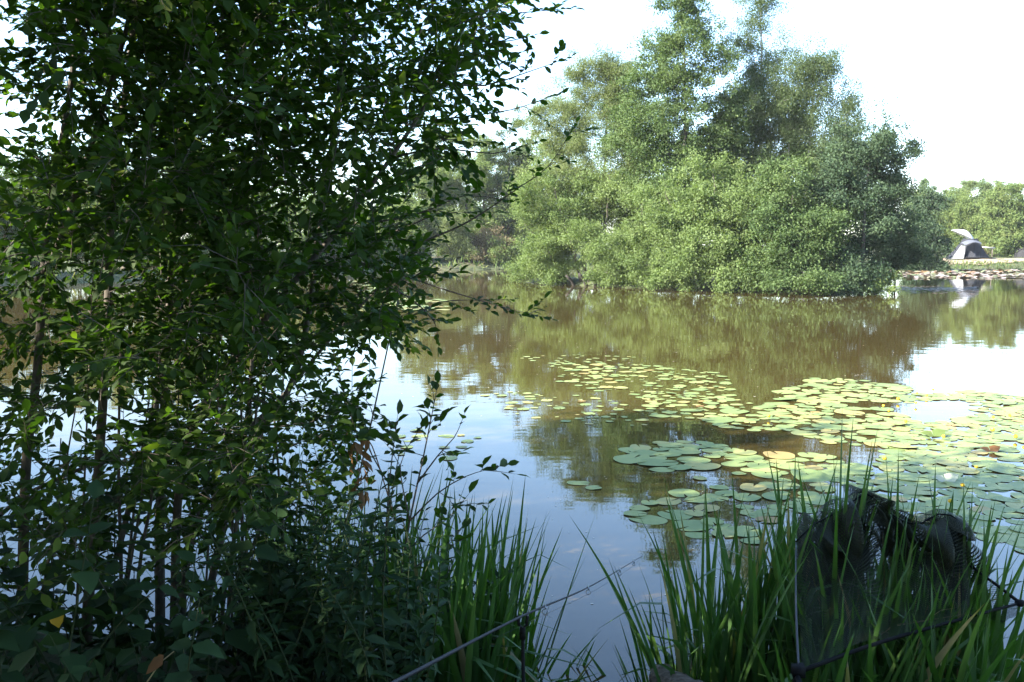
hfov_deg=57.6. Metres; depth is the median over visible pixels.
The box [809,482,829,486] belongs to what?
lily pad
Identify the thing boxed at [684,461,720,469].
lily pad
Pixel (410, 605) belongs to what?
nettle plant
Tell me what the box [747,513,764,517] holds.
lily pad
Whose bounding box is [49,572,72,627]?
yellow leaf
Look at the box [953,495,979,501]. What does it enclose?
lily pad
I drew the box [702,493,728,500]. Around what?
lily pad
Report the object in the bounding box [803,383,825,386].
lily pad
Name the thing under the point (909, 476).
lily pad
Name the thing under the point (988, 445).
lily pad
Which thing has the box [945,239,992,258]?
tent
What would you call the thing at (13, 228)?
bank tree
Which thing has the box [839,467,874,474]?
lily pad
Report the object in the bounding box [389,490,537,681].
reed tuft
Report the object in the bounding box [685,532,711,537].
lily pad
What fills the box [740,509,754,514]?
lily pad
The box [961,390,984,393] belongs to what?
lily pad
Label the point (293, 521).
nettle plant
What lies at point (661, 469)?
lily pad
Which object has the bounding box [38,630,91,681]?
broad leaved plant
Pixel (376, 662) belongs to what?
nettle plant
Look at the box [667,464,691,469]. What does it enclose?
lily pad
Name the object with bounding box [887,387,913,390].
lily pad
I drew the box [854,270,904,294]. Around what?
waterside shrub
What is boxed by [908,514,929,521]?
lily pad
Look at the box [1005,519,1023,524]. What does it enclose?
lily pad
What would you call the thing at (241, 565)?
nettle plant
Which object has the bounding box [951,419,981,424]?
lily pad
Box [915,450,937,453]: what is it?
lily pad
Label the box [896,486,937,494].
lily pad
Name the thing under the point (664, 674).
rock
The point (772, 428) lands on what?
lily pad
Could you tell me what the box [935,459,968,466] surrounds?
lily pad
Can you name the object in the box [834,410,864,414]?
lily pad
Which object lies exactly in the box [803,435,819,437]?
lily pad
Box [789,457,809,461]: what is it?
lily pad
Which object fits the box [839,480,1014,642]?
reed tuft
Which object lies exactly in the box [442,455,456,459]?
lily pad
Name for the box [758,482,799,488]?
lily pad
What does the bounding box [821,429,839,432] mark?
lily pad
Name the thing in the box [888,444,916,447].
lily pad
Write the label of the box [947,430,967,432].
lily pad
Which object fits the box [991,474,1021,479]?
lily pad
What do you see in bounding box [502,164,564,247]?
bank tree
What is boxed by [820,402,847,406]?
lily pad
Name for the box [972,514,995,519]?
lily pad
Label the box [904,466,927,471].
lily pad
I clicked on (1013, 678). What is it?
reed tuft
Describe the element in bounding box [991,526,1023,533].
lily pad
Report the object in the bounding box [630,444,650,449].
lily pad
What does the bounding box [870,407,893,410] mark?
lily pad
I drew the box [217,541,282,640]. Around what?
nettle plant
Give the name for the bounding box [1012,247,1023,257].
bivvy shelter
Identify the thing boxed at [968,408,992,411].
lily pad
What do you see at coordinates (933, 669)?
reed tuft
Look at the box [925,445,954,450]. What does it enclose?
lily pad
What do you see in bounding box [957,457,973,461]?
lily pad
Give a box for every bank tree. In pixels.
[0,142,63,273]
[56,143,147,269]
[132,163,221,269]
[220,182,279,251]
[276,194,359,253]
[342,198,388,246]
[367,192,439,255]
[384,159,461,238]
[400,125,483,256]
[422,134,510,257]
[432,133,516,232]
[472,101,536,240]
[499,134,573,235]
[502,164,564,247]
[901,175,944,251]
[931,181,975,254]
[939,176,987,200]
[970,176,1023,235]
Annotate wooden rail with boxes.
[982,246,994,256]
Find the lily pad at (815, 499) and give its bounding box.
[796,495,833,504]
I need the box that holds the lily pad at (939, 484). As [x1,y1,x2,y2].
[917,480,949,487]
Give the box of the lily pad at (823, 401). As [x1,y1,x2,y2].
[813,399,839,402]
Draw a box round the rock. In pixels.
[649,663,702,681]
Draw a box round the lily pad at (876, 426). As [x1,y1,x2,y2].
[861,424,891,428]
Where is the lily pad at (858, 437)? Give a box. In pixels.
[845,435,866,439]
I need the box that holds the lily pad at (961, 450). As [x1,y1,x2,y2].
[946,448,970,452]
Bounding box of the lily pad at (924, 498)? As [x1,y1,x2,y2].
[918,497,936,500]
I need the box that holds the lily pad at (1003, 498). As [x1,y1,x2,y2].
[991,496,1019,501]
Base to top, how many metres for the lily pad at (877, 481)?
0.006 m
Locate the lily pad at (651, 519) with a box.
[629,515,667,524]
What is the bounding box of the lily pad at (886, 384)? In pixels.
[876,383,898,385]
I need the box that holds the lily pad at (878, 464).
[872,462,891,465]
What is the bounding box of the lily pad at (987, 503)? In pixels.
[974,500,1005,507]
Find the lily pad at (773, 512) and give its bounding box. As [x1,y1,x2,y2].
[755,509,783,515]
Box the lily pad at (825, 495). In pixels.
[819,494,838,498]
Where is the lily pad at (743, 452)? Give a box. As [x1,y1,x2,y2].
[733,449,756,454]
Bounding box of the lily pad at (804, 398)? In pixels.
[796,397,815,399]
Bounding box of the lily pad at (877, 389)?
[868,388,889,390]
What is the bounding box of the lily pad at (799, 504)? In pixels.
[784,501,809,507]
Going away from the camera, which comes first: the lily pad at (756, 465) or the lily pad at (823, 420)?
the lily pad at (756, 465)
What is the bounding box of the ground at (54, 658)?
[0,246,1023,681]
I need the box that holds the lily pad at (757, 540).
[740,537,767,543]
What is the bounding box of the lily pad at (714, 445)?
[702,444,728,447]
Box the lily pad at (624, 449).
[618,447,636,451]
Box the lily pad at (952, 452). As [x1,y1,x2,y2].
[941,450,962,454]
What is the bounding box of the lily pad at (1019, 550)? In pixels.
[1015,547,1023,552]
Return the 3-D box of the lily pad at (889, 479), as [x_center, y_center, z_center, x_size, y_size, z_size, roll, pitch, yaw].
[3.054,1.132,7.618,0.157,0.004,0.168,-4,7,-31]
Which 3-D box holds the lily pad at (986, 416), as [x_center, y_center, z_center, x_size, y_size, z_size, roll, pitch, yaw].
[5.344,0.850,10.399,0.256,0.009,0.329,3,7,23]
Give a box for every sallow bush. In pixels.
[497,142,647,287]
[583,174,713,289]
[622,143,799,292]
[945,193,1007,254]
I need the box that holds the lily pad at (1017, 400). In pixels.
[1001,399,1023,402]
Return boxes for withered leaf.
[146,636,191,681]
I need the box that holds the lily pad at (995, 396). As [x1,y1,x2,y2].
[981,395,1001,397]
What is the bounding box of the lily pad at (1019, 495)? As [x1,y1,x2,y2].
[1010,492,1023,499]
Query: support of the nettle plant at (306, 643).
on the ground at (54, 658)
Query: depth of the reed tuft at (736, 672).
3.77 m
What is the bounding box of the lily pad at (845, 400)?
[838,399,856,402]
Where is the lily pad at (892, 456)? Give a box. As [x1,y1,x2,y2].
[879,454,904,459]
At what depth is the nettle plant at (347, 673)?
3.24 m
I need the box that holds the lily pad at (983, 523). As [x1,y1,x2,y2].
[966,519,993,525]
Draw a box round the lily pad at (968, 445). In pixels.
[948,442,984,447]
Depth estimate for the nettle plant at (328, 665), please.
3.14 m
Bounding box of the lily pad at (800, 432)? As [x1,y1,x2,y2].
[791,430,816,434]
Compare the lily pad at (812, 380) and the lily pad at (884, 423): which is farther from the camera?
the lily pad at (812, 380)
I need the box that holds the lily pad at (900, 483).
[888,481,904,485]
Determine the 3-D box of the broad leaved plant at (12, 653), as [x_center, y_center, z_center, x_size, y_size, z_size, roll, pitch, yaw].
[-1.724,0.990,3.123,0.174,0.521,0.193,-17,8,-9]
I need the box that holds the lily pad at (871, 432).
[857,430,891,434]
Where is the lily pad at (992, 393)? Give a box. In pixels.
[978,391,999,394]
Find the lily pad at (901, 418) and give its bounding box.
[893,416,911,419]
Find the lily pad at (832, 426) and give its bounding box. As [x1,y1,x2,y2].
[811,423,845,429]
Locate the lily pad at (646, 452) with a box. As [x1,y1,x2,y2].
[626,450,658,455]
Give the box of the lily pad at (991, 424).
[978,422,997,425]
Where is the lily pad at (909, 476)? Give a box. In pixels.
[888,472,931,480]
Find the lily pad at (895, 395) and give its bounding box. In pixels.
[883,394,905,396]
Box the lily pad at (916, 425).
[905,423,931,427]
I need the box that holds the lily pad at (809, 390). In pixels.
[802,389,818,391]
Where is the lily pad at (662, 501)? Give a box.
[656,497,680,504]
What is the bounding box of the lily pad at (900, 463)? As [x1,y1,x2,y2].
[890,461,909,465]
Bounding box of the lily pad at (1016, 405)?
[1008,404,1023,406]
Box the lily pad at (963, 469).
[946,465,979,473]
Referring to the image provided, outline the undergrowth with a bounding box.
[0,594,424,681]
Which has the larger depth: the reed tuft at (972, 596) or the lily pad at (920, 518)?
the lily pad at (920, 518)
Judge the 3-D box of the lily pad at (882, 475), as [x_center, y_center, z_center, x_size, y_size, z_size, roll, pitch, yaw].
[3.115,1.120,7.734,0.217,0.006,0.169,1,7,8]
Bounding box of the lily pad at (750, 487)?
[740,483,766,490]
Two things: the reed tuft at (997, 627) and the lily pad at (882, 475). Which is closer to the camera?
the reed tuft at (997, 627)
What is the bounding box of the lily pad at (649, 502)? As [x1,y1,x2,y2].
[641,500,658,504]
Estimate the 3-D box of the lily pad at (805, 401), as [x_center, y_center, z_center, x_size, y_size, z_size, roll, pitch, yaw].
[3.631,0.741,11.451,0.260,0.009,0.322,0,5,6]
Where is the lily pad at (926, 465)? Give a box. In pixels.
[923,464,939,467]
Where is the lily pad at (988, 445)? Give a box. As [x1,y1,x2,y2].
[980,443,1006,449]
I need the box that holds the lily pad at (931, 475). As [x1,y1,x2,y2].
[921,473,944,478]
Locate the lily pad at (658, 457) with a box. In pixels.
[648,456,666,458]
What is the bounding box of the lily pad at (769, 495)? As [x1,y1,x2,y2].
[762,492,786,499]
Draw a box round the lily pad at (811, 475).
[790,468,833,481]
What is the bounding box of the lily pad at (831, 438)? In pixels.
[820,435,844,440]
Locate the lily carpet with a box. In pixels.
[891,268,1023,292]
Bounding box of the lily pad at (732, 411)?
[720,408,748,413]
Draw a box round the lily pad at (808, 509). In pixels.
[797,506,816,512]
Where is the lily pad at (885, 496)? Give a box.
[877,493,889,498]
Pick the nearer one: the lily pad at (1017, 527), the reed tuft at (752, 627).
the reed tuft at (752, 627)
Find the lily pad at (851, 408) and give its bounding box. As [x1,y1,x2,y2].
[840,407,863,409]
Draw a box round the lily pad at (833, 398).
[820,396,843,399]
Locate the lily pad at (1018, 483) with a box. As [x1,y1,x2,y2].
[1008,481,1023,487]
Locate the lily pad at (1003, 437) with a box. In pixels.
[992,435,1023,439]
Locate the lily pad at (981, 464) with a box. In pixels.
[971,462,1007,468]
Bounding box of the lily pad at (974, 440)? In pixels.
[963,438,991,442]
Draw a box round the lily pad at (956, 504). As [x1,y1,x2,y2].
[925,499,969,508]
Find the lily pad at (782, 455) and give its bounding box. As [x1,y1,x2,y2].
[763,451,794,458]
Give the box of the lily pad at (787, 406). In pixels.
[777,405,796,407]
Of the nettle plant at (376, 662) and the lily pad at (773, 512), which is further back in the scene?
the lily pad at (773, 512)
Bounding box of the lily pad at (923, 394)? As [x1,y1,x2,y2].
[911,393,933,395]
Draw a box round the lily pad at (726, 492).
[715,490,737,495]
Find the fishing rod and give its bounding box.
[391,556,641,681]
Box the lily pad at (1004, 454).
[995,452,1020,457]
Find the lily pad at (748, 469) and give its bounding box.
[740,468,758,471]
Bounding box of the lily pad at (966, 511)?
[948,509,978,514]
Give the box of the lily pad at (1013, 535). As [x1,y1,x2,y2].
[997,533,1023,540]
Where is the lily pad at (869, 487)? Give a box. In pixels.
[852,485,878,490]
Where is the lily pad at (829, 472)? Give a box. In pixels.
[818,468,853,476]
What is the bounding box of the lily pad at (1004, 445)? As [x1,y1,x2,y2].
[996,443,1016,447]
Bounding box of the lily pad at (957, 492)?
[937,489,973,497]
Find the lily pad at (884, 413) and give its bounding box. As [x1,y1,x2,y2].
[877,412,893,415]
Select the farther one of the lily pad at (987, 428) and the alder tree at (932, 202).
the alder tree at (932, 202)
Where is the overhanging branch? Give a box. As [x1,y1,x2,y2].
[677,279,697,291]
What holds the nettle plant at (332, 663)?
on the ground at (54, 658)
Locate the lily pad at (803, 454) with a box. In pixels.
[798,452,818,456]
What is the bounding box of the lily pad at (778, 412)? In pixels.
[757,410,790,414]
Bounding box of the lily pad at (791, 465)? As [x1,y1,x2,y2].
[773,462,806,469]
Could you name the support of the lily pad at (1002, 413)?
on the water
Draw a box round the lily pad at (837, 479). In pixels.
[830,478,845,481]
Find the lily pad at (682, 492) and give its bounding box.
[668,489,699,496]
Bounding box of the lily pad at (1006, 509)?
[992,506,1016,512]
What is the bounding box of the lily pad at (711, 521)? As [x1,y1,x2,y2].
[700,518,723,524]
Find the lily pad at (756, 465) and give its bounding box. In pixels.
[747,462,769,468]
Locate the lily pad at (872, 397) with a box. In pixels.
[856,396,882,399]
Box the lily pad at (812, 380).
[802,379,827,381]
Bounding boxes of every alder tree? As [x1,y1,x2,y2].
[551,117,737,276]
[579,0,771,245]
[686,92,895,254]
[795,91,942,295]
[899,184,963,271]
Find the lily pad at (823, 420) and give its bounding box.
[812,419,834,422]
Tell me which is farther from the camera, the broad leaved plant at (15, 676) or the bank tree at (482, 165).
the bank tree at (482, 165)
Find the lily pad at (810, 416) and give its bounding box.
[800,415,820,417]
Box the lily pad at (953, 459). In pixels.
[935,457,956,461]
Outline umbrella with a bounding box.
[951,229,973,238]
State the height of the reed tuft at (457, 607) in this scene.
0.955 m
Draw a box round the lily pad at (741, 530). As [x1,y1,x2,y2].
[729,525,762,536]
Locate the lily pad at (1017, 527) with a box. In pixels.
[1008,525,1023,532]
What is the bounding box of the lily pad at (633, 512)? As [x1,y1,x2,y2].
[623,510,645,515]
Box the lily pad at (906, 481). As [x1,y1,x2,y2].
[899,480,916,483]
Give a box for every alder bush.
[726,148,862,295]
[855,197,941,285]
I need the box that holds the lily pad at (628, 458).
[613,454,649,463]
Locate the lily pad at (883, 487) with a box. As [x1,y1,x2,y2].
[876,485,902,491]
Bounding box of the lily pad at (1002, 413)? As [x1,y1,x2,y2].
[990,411,1021,415]
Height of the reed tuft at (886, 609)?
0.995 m
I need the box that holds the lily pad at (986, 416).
[978,414,1002,418]
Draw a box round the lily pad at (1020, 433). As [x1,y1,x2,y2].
[1011,431,1023,434]
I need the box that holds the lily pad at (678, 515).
[657,510,692,519]
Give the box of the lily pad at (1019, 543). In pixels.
[1004,539,1023,546]
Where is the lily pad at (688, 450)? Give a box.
[669,447,700,453]
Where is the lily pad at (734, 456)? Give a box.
[724,453,763,460]
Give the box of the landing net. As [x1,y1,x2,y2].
[791,484,1023,681]
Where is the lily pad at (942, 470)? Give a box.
[926,466,962,475]
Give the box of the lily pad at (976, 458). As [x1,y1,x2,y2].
[967,456,996,461]
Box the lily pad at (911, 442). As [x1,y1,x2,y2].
[900,440,918,443]
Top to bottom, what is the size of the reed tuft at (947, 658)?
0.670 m
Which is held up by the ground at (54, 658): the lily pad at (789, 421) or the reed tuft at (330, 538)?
the reed tuft at (330, 538)
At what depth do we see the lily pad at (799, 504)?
6.87 m
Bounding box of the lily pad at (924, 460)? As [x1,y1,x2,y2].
[903,456,936,463]
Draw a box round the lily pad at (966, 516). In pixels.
[954,514,973,520]
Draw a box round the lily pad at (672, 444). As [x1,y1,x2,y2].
[657,442,685,446]
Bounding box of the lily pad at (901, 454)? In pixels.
[894,453,909,456]
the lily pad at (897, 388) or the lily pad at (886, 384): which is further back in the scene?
the lily pad at (886, 384)
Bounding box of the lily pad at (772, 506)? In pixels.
[767,504,787,509]
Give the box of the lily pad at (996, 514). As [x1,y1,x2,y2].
[983,510,1011,518]
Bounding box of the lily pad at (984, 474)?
[977,472,996,476]
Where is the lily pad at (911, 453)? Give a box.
[902,451,926,455]
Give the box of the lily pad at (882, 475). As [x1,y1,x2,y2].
[874,473,892,477]
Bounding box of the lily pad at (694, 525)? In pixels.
[675,520,712,530]
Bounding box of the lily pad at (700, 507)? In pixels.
[694,504,719,511]
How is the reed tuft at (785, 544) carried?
in the water
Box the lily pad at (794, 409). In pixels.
[786,408,805,410]
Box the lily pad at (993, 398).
[983,397,1006,400]
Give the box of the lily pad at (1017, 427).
[1009,425,1023,429]
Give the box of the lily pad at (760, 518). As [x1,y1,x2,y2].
[755,516,776,522]
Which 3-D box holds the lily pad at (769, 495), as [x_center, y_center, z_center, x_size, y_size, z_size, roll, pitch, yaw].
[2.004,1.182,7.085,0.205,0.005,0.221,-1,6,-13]
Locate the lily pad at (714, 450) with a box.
[702,448,726,452]
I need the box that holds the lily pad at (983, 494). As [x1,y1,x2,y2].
[974,491,1001,499]
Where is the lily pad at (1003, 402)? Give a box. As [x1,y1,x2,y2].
[992,400,1016,403]
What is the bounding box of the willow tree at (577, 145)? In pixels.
[491,38,660,276]
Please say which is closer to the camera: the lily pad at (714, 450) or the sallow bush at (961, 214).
the lily pad at (714, 450)
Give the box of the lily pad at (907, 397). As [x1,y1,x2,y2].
[899,396,918,399]
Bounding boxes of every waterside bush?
[299,231,352,261]
[344,241,395,260]
[378,232,440,260]
[479,232,526,264]
[516,233,549,259]
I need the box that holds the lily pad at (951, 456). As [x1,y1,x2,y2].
[932,453,964,458]
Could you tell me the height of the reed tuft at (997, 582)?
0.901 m
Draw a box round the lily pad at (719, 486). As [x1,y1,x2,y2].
[709,485,728,488]
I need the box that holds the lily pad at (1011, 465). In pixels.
[996,463,1016,466]
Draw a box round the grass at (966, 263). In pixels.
[6,254,1023,283]
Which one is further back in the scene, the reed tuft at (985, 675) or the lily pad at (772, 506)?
the lily pad at (772, 506)
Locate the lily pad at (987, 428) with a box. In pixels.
[978,427,1001,431]
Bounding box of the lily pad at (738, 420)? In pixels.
[728,418,743,421]
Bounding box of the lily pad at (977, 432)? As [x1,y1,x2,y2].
[965,430,990,434]
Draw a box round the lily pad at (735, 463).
[721,460,746,466]
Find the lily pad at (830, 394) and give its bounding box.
[819,393,845,397]
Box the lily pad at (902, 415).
[890,414,909,416]
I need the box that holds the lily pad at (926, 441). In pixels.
[917,440,936,443]
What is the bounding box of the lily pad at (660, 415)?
[648,414,669,416]
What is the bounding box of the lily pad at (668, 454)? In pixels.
[654,452,681,456]
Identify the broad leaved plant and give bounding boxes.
[0,436,215,625]
[0,471,153,669]
[0,473,39,591]
[0,507,51,667]
[0,528,14,604]
[0,552,58,675]
[0,572,79,657]
[0,583,80,681]
[0,601,25,681]
[0,605,38,681]
[0,624,19,681]
[2,567,86,642]
[27,479,114,681]
[29,514,75,626]
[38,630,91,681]
[66,542,180,642]
[80,531,246,681]
[81,459,154,674]
[84,524,137,647]
[91,559,172,667]
[92,489,152,667]
[102,565,152,676]
[115,608,165,681]
[119,557,156,681]
[163,535,218,672]
[163,579,211,643]
[164,592,223,681]
[169,543,208,681]
[192,580,226,681]
[193,490,263,674]
[221,495,293,667]
[233,581,248,658]
[234,535,262,658]
[237,591,326,681]
[241,476,297,681]
[248,529,287,681]
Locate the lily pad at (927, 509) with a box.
[917,507,939,513]
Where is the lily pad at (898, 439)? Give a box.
[892,438,913,440]
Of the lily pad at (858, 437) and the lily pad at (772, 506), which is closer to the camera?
the lily pad at (772, 506)
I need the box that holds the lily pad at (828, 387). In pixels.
[813,386,837,388]
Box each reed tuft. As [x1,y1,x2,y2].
[141,441,336,632]
[147,485,282,620]
[189,469,427,641]
[193,448,359,601]
[218,447,316,619]
[286,455,398,612]
[306,453,451,616]
[345,496,527,681]
[348,487,530,679]
[349,480,466,610]
[354,463,537,631]
[354,470,489,617]
[365,472,523,667]
[367,498,539,681]
[374,465,483,680]
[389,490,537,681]
[389,500,547,659]
[408,498,593,681]
[421,540,545,681]
[448,507,569,677]
[450,476,548,681]
[465,474,594,681]
[483,605,597,681]
[488,567,595,681]
[529,630,608,681]
[569,494,811,681]
[572,597,692,681]
[610,563,747,681]
[631,509,890,681]
[638,473,799,681]
[650,465,797,672]
[652,510,752,664]
[690,477,879,681]
[704,509,844,681]
[709,415,962,667]
[715,495,883,681]
[738,448,886,627]
[742,448,891,650]
[749,614,861,681]
[753,558,877,681]
[764,499,881,637]
[764,528,949,681]
[765,571,982,681]
[771,454,921,614]
[783,449,974,636]
[788,462,919,608]
[797,481,941,679]
[799,519,996,681]
[800,480,977,645]
[804,592,974,681]
[808,603,1003,681]
[809,494,922,632]
[832,533,1007,681]
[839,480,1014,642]
[845,505,1023,675]
[847,591,987,681]
[857,541,1003,681]
[858,574,1023,681]
[864,611,1023,681]
[865,478,958,602]
[877,491,1015,650]
[886,464,1022,627]
[887,567,1023,681]
[894,507,1000,609]
[897,608,1023,681]
[903,475,1023,665]
[904,507,1023,664]
[913,493,1023,667]
[913,562,1023,675]
[923,513,1023,681]
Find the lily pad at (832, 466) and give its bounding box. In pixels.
[826,464,846,468]
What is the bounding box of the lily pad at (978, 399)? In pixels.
[967,397,984,400]
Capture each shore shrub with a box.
[0,0,254,626]
[0,0,343,667]
[85,0,599,665]
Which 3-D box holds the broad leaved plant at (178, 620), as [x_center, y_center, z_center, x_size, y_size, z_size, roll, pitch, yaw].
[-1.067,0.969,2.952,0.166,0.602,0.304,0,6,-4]
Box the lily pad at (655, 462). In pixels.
[637,458,678,465]
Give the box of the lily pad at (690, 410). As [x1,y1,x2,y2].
[680,409,702,410]
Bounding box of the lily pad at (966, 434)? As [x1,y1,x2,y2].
[952,432,976,436]
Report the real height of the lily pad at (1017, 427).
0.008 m
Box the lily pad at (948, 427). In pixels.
[932,425,956,429]
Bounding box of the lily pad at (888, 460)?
[876,458,897,462]
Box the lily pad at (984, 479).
[964,475,1000,482]
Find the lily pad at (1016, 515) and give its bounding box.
[1007,513,1023,517]
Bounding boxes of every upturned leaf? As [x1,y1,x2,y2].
[920,429,945,436]
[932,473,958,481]
[980,445,999,451]
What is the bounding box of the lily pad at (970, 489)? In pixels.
[958,487,981,491]
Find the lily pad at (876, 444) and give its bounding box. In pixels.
[864,442,883,445]
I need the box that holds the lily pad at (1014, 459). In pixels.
[997,457,1023,461]
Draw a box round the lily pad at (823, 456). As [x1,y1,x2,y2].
[816,454,836,458]
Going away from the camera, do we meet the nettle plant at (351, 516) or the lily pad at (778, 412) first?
the nettle plant at (351, 516)
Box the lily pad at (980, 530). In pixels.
[972,525,995,533]
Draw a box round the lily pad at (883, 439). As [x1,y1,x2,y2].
[871,438,890,441]
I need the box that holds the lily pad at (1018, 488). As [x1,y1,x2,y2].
[1013,486,1021,490]
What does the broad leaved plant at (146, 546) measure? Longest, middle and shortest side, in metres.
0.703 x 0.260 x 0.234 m
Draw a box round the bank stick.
[516,615,528,681]
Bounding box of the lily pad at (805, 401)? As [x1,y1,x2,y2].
[796,399,817,402]
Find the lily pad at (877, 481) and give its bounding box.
[869,479,890,484]
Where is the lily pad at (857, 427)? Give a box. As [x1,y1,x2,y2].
[842,425,864,429]
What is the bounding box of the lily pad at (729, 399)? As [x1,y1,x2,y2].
[717,398,735,400]
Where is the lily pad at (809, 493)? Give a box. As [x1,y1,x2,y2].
[798,491,818,495]
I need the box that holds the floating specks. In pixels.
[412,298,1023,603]
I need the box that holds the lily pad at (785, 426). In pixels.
[775,425,793,427]
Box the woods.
[27,174,1023,252]
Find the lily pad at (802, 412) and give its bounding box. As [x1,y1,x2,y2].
[792,411,813,414]
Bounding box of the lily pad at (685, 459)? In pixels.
[677,456,710,463]
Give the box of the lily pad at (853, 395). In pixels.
[838,393,867,396]
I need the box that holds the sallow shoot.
[330,370,528,666]
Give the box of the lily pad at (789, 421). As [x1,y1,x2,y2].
[779,419,804,423]
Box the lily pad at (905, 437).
[894,435,911,438]
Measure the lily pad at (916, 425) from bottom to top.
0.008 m
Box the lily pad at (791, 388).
[782,387,800,389]
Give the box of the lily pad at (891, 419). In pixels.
[884,418,903,422]
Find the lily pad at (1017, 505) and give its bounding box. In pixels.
[1005,500,1023,508]
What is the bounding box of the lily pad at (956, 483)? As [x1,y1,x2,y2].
[944,478,978,487]
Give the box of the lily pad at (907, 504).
[899,502,931,509]
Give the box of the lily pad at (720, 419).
[703,417,733,422]
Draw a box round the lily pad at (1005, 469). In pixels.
[985,466,1023,474]
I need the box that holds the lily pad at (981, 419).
[963,417,989,420]
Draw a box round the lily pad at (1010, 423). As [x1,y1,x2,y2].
[996,421,1021,424]
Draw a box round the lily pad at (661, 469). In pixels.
[649,467,674,471]
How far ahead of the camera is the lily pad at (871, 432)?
9.52 m
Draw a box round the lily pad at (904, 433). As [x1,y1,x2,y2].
[893,432,918,436]
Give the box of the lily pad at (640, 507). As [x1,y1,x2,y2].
[629,505,649,509]
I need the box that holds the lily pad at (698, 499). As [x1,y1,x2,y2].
[684,496,715,502]
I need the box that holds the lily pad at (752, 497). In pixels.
[734,493,760,500]
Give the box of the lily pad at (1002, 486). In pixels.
[985,482,1013,489]
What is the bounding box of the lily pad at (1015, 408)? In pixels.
[998,406,1023,409]
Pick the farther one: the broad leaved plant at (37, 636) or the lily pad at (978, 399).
the lily pad at (978, 399)
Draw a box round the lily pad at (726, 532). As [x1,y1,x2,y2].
[711,529,733,536]
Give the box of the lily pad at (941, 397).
[932,395,958,399]
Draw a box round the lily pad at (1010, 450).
[999,448,1018,451]
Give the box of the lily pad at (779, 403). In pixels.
[765,402,789,404]
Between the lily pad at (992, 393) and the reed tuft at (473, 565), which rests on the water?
the lily pad at (992, 393)
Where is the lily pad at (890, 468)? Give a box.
[879,465,904,471]
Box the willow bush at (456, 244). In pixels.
[428,202,483,260]
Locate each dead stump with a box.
[565,274,574,284]
[578,273,587,285]
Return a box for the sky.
[0,0,1023,244]
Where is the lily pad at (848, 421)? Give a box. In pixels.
[834,419,857,423]
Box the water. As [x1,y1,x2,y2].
[0,269,1023,681]
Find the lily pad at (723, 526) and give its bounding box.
[712,524,733,529]
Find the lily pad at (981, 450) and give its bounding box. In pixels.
[977,449,996,452]
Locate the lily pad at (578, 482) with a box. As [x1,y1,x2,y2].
[567,481,589,484]
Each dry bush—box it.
[462,221,521,261]
[982,239,1006,255]
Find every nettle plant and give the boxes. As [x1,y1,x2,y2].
[141,539,247,670]
[159,566,273,681]
[186,511,291,681]
[207,544,251,615]
[216,534,286,681]
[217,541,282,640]
[220,544,295,656]
[226,551,307,681]
[235,537,268,681]
[237,471,294,677]
[240,530,275,664]
[244,494,289,656]
[245,473,302,633]
[247,494,348,681]
[248,528,282,646]
[252,469,312,677]
[254,472,312,681]
[254,497,286,681]
[254,542,287,681]
[262,473,296,646]
[264,515,325,681]
[272,522,314,599]
[276,552,322,679]
[278,486,363,676]
[278,544,351,681]
[278,564,311,681]
[279,540,313,674]
[282,505,327,678]
[283,554,339,681]
[285,494,328,681]
[286,515,311,656]
[290,517,328,681]
[296,489,328,668]
[296,531,374,681]
[309,509,353,681]
[310,562,345,681]
[311,503,360,676]
[312,492,359,681]
[313,515,332,621]
[321,536,349,676]
[321,581,386,681]
[323,548,369,679]
[325,535,393,681]
[326,509,380,681]
[327,479,367,677]
[328,556,349,672]
[329,537,380,681]
[333,512,406,681]
[344,549,374,681]
[345,469,396,681]
[351,530,388,681]
[354,524,410,637]
[356,506,392,679]
[356,576,382,678]
[358,448,410,681]
[368,595,409,679]
[369,486,398,631]
[373,513,388,654]
[377,503,464,680]
[379,541,413,679]
[383,490,418,668]
[387,532,423,681]
[390,580,416,681]
[396,597,429,681]
[397,507,430,674]
[399,543,456,681]
[402,565,421,664]
[405,559,455,654]
[405,585,455,681]
[416,552,453,681]
[431,560,523,623]
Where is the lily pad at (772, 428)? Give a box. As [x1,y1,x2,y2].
[764,427,781,430]
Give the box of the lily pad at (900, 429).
[891,427,910,430]
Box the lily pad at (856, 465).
[842,463,872,468]
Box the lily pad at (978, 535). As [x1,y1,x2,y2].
[975,533,1010,541]
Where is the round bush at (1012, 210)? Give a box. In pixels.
[967,174,1023,256]
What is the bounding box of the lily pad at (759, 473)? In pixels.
[751,470,780,477]
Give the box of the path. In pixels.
[943,258,1023,264]
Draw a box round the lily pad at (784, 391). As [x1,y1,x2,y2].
[772,390,795,393]
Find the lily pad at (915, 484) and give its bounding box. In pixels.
[906,482,925,486]
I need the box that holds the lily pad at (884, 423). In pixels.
[872,422,894,425]
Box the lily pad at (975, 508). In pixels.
[970,506,991,512]
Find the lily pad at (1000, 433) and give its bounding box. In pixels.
[991,432,1011,435]
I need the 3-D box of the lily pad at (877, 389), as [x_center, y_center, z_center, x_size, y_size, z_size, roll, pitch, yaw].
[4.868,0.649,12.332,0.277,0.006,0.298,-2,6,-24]
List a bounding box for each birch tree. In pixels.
[715,0,803,248]
[733,26,895,276]
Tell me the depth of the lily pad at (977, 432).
9.53 m
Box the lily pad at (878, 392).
[868,390,885,393]
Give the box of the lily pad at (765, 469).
[759,468,779,471]
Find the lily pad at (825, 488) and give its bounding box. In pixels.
[815,486,833,491]
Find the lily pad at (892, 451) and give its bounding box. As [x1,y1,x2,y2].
[878,448,905,453]
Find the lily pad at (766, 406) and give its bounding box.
[753,405,776,407]
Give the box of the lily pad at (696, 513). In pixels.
[684,510,703,515]
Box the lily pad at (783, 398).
[773,397,794,399]
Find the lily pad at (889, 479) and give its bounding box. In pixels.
[875,477,895,480]

